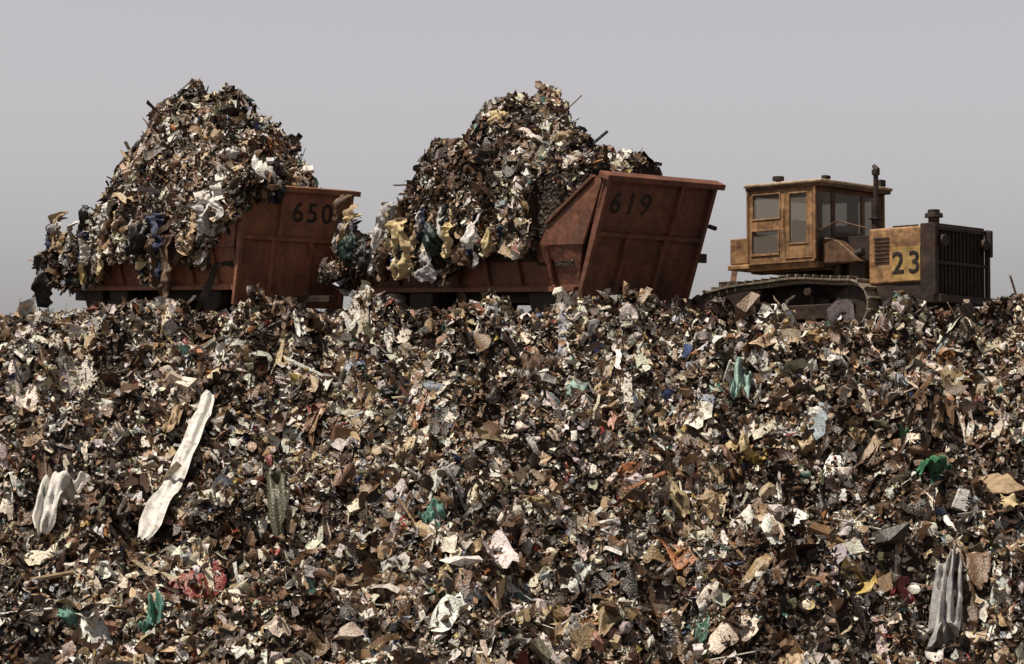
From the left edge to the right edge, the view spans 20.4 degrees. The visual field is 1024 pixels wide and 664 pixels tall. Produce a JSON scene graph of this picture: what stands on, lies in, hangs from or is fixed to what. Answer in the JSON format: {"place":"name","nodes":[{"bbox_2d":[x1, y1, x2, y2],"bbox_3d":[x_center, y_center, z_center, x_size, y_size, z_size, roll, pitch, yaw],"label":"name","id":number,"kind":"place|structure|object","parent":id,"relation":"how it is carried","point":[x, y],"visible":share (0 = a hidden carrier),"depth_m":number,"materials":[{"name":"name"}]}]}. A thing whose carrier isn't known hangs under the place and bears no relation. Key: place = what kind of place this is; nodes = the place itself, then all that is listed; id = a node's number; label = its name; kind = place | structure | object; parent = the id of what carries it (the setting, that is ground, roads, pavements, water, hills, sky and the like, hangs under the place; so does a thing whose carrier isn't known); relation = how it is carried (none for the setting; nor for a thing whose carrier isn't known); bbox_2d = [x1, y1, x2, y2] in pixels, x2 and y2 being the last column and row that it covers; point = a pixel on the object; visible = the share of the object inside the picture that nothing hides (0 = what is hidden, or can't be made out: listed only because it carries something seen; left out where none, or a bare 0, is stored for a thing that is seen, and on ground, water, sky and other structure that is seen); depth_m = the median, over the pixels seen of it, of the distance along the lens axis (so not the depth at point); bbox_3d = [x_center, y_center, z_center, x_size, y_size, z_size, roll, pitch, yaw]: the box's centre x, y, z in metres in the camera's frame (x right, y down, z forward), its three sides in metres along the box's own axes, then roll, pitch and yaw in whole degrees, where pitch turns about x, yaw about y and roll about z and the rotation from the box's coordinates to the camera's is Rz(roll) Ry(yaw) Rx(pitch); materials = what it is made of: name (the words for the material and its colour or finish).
{"place":"outdoors","nodes":[
{"label":"outdoors","id":0,"kind":"place"},
{"bbox_2d":[0,264,1023,663],"bbox_3d":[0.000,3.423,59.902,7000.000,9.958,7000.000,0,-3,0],"label":"ground","id":1,"kind":"structure","parent":0,"point":[812,617],"depth_m":49.01,"materials":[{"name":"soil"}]},
{"bbox_2d":[30,570,73,579],"bbox_3d":[-7.250,3.856,44.956,0.100,0.050,1.122,11,7,26],"label":"wooden plank","id":2,"kind":"object","parent":1,"relation":"on","point":[57,575],"visible":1,"depth_m":44.95,"materials":[{"name":"brown wood"}]},
{"bbox_2d":[32,470,93,537],"bbox_3d":[-7.574,2.961,48.857,0.437,1.159,2.518,-1,-3,16],"label":"plastic sheet","id":3,"kind":"object","parent":1,"relation":"on","point":[62,484],"visible":0.76,"depth_m":48.06,"materials":[{"name":"white plastic"}]},
{"bbox_2d":[56,606,78,627],"bbox_3d":[-6.802,4.413,43.694,0.448,0.417,0.292,-1,-3,19],"label":"garbage bag","id":4,"kind":"object","parent":1,"relation":"on","point":[69,617],"visible":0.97,"depth_m":43.62,"materials":[{"name":"green plastic"}]},
{"bbox_2d":[138,588,163,634],"bbox_3d":[-5.537,4.389,43.764,0.296,0.917,0.709,-1,-3,10],"label":"plastic sheet","id":5,"kind":"object","parent":1,"relation":"on","point":[149,623],"visible":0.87,"depth_m":43.92,"materials":[{"name":"green plastic"}]},
{"bbox_2d":[162,404,188,434],"bbox_3d":[-6.115,1.587,51.642,0.242,0.600,1.941,0,-3,3],"label":"cloth rag","id":6,"kind":"object","parent":1,"relation":"on","point":[176,412],"visible":1,"depth_m":51.55,"materials":[{"name":"fabric"}]},
{"bbox_2d":[137,390,214,539],"bbox_3d":[-5.779,2.253,50.098,0.414,2.719,6.753,0,-3,4],"label":"plastic strip","id":7,"kind":"object","parent":1,"relation":"on","point":[154,512],"visible":0.99,"depth_m":49.22,"materials":[{"name":"white plastic"}]},
{"bbox_2d":[74,185,360,313],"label":"dump trailer","id":8,"kind":"object","parent":1,"relation":"on","point":[283,248],"visible":0.67,"depth_m":67.99,"materials":[{"name":"red paint"}]},
{"bbox_2d":[28,78,321,307],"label":"garbage load","id":9,"kind":"object","parent":8,"relation":"on","point":[197,157],"visible":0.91,"depth_m":69.50,"materials":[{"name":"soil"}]},
{"bbox_2d":[244,530,274,549],"bbox_3d":[-4.238,3.559,47.283,0.544,0.589,1.335,0,-3,0],"label":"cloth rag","id":10,"kind":"object","parent":1,"relation":"on","point":[252,541],"visible":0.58,"depth_m":46.83,"materials":[{"name":"brown fabric"}]},
{"bbox_2d":[379,384,400,399],"bbox_3d":[-2.205,1.161,52.813,0.519,0.381,0.600,2,-4,-35],"label":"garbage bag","id":11,"kind":"object","parent":1,"relation":"on","point":[390,391],"visible":0.63,"depth_m":52.67,"materials":[{"name":"black plastic"}]},
{"bbox_2d":[418,497,445,527],"bbox_3d":[-1.310,2.924,45.669,0.403,0.562,0.787,-1,-3,10],"label":"plastic sheet","id":12,"kind":"object","parent":1,"relation":"on","point":[429,514],"visible":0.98,"depth_m":45.73,"materials":[{"name":"teal plastic"}]},
{"bbox_2d":[0,293,1023,663],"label":"garbage scraps","id":13,"kind":"object","parent":1,"relation":"on","point":[978,565],"visible":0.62,"depth_m":48.62,"materials":[{"name":"paper"}]},
{"bbox_2d":[0,286,1023,663],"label":"garbage chunks","id":14,"kind":"object","parent":1,"relation":"on","point":[882,536],"visible":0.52,"depth_m":47.95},
{"bbox_2d":[523,538,533,554],"bbox_3d":[0.191,3.593,46.654,0.352,0.440,0.387,0,-3,0],"label":"garbage bag","id":15,"kind":"object","parent":1,"relation":"on","point":[528,543],"visible":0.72,"depth_m":46.60,"materials":[{"name":"grey plastic"}]},
{"bbox_2d":[519,350,542,372],"bbox_3d":[0.366,0.718,54.612,0.464,0.790,1.037,0,-3,0],"label":"cloth rag","id":16,"kind":"object","parent":1,"relation":"on","point":[532,363],"visible":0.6,"depth_m":54.54,"materials":[{"name":"brown fabric"}]},
{"bbox_2d":[354,170,725,313],"bbox_3d":[0.562,-1.831,64.531,3.530,3.138,10.605,2,-1,-38],"label":"dump trailer","id":17,"kind":"object","parent":1,"relation":"on","point":[649,231],"visible":0.61,"depth_m":61.51,"materials":[{"name":"red paint"}]},
{"bbox_2d":[316,81,662,295],"bbox_3d":[-0.245,-3.250,65.445,4.686,4.990,9.207,2,-1,-38],"label":"garbage load","id":18,"kind":"object","parent":17,"relation":"on","point":[503,179],"visible":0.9,"depth_m":63.42,"materials":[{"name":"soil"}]},
{"bbox_2d":[691,295,700,304],"bbox_3d":[3.950,-0.645,62.330,0.140,0.190,2.405,0,-3,-2],"label":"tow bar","id":19,"kind":"object","parent":17,"relation":"attached to","point":[695,299],"visible":0.47,"depth_m":61.22,"materials":[{"name":"metal"}]},
{"bbox_2d":[566,377,588,395],"bbox_3d":[1.255,1.123,54.281,0.475,0.557,0.443,-2,-4,37],"label":"garbage bag","id":20,"kind":"object","parent":1,"relation":"on","point":[574,384],"visible":0.45,"depth_m":54.18,"materials":[{"name":"plastic"}]},
{"bbox_2d":[600,400,618,414],"bbox_3d":[1.750,1.454,53.100,0.080,0.050,2.286,5,7,12],"label":"wooden plank","id":21,"kind":"object","parent":1,"relation":"on","point":[613,404],"visible":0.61,"depth_m":53.65,"materials":[{"name":"brown wood"}]},
{"bbox_2d":[696,488,717,515],"bbox_3d":[3.390,2.949,49.316,0.400,0.486,0.308,0,-3,0],"label":"garbage bag","id":22,"kind":"object","parent":1,"relation":"on","point":[710,496],"visible":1,"depth_m":49.25,"materials":[{"name":"plastic"}]},
{"bbox_2d":[726,433,754,460],"bbox_3d":[3.982,2.116,50.225,0.523,0.670,0.555,-1,-3,22],"label":"plastic sheet","id":23,"kind":"object","parent":1,"relation":"on","point":[743,445],"visible":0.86,"depth_m":50.11,"materials":[{"name":"beige plastic"}]},
{"bbox_2d":[729,357,752,399],"bbox_3d":[4.176,0.862,52.898,0.328,0.873,2.108,-1,-3,14],"label":"cloth rag","id":24,"kind":"object","parent":1,"relation":"on","point":[740,376],"visible":0.93,"depth_m":53.41,"materials":[{"name":"fabric"}]},
{"bbox_2d":[748,453,766,464],"bbox_3d":[4.423,2.303,50.396,0.364,0.372,0.660,-1,-3,20],"label":"plastic sheet","id":25,"kind":"object","parent":1,"relation":"on","point":[757,460],"visible":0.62,"depth_m":50.21,"materials":[{"name":"yellow plastic"}]},
{"bbox_2d":[807,406,820,419],"bbox_3d":[5.681,1.558,52.700,0.534,0.381,0.303,-2,-4,37],"label":"garbage bag","id":26,"kind":"object","parent":1,"relation":"on","point":[813,412],"visible":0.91,"depth_m":52.64,"materials":[{"name":"white plastic"}]},
{"bbox_2d":[826,541,834,624],"bbox_3d":[4.975,3.922,44.602,0.120,0.050,2.260,1,29,4],"label":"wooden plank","id":27,"kind":"object","parent":1,"relation":"on","point":[831,622],"visible":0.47,"depth_m":43.63,"materials":[{"name":"brown wood"}]},
{"bbox_2d":[825,354,849,369],"bbox_3d":[6.309,0.665,55.153,0.460,0.461,0.389,3,-4,-38],"label":"garbage bag","id":28,"kind":"object","parent":1,"relation":"on","point":[835,357],"visible":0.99,"depth_m":55.02,"materials":[{"name":"white plastic"}]},
{"bbox_2d":[696,164,992,324],"bbox_3d":[7.281,-1.747,62.809,6.520,3.803,2.760,-3,-4,42],"label":"crawler tractor","id":29,"kind":"object","parent":1,"relation":"on","point":[815,265],"visible":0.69,"depth_m":61.78,"materials":[{"name":"metal"}]},
{"bbox_2d":[886,576,914,608],"bbox_3d":[6.032,4.065,44.340,0.396,0.547,0.750,-1,-3,16],"label":"cloth rag","id":30,"kind":"object","parent":1,"relation":"on","point":[902,582],"visible":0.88,"depth_m":44.13,"materials":[{"name":"red fabric"}]},
{"bbox_2d":[897,424,909,438],"bbox_3d":[7.176,2.131,51.106,1.335,0.932,0.641,3,-4,-44],"label":"plastic sheet","id":31,"kind":"object","parent":1,"relation":"on","point":[901,431],"visible":0.16,"depth_m":50.57,"materials":[{"name":"green plastic"}]},
{"bbox_2d":[914,455,952,475],"bbox_3d":[7.190,2.285,48.401,0.306,0.385,0.891,2,-4,-28],"label":"plastic sheet","id":32,"kind":"object","parent":1,"relation":"on","point":[935,465],"visible":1,"depth_m":48.40,"materials":[{"name":"green plastic"}]},
{"bbox_2d":[925,542,962,663],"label":"plastic sheet","id":33,"kind":"object","parent":1,"relation":"on","point":[945,613],"visible":0.86,"depth_m":44.55,"materials":[{"name":"white plastic"}]},
{"bbox_2d":[979,473,1023,494],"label":"cardboard sheet","id":34,"kind":"object","parent":1,"relation":"on","point":[998,483],"visible":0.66,"depth_m":48.44,"materials":[{"name":"beige cardboard"}]},
{"bbox_2d":[994,494,1023,512],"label":"cardboard sheet","id":35,"kind":"object","parent":1,"relation":"on","point":[1010,503],"visible":0.51,"depth_m":49.32,"materials":[{"name":"beige cardboard"}]},
{"bbox_2d":[0,0,1023,316],"label":"sky","id":36,"kind":"structure","parent":0,"point":[735,94],"materials":[{"name":"grey"}]}
]}

